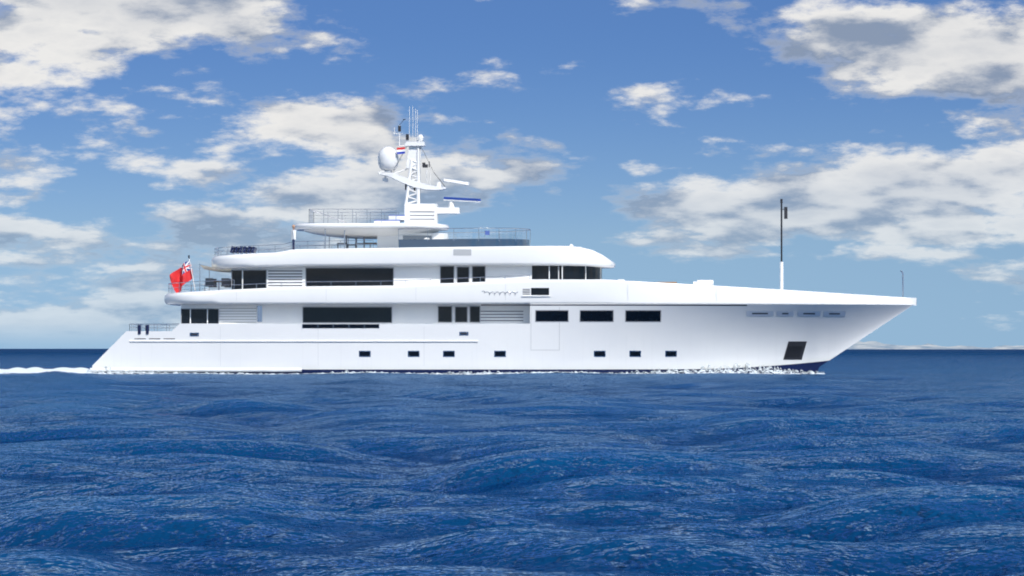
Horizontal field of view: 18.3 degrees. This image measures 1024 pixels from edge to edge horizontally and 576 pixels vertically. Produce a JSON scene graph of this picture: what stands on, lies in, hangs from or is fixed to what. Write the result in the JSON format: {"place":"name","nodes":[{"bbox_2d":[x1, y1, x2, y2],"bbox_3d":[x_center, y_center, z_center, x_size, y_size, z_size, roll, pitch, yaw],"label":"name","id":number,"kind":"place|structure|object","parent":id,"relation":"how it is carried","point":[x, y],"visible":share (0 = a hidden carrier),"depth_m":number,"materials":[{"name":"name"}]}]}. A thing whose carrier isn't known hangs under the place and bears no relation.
{"place":"outdoors","nodes":[
{"label":"outdoors","id":0,"kind":"place"},
{"bbox_2d":[0,349,1023,575],"bbox_3d":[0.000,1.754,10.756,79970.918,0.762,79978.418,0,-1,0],"label":"sea","id":1,"kind":"structure","parent":0,"point":[879,462],"depth_m":38.72,"materials":[{"name":"liquid"}]},
{"bbox_2d":[87,363,823,374],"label":"wake foam","id":2,"kind":"object","parent":1,"relation":"on","point":[685,371],"visible":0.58,"depth_m":195.77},
{"bbox_2d":[90,106,916,374],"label":"yacht","id":3,"kind":"object","parent":1,"relation":"on","point":[415,292],"visible":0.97,"depth_m":196.00,"materials":[{"name":"paint"}]},
{"bbox_2d":[0,0,1023,348],"label":"sky","id":4,"kind":"structure","parent":0,"point":[664,140],"materials":[{"name":"blue"}]},
{"bbox_2d":[847,341,1023,348],"bbox_3d":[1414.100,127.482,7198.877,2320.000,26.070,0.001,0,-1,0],"label":"distant land","id":5,"kind":"structure","parent":0,"point":[868,345],"depth_m":7198.79,"materials":[{"name":"white"}]}
]}

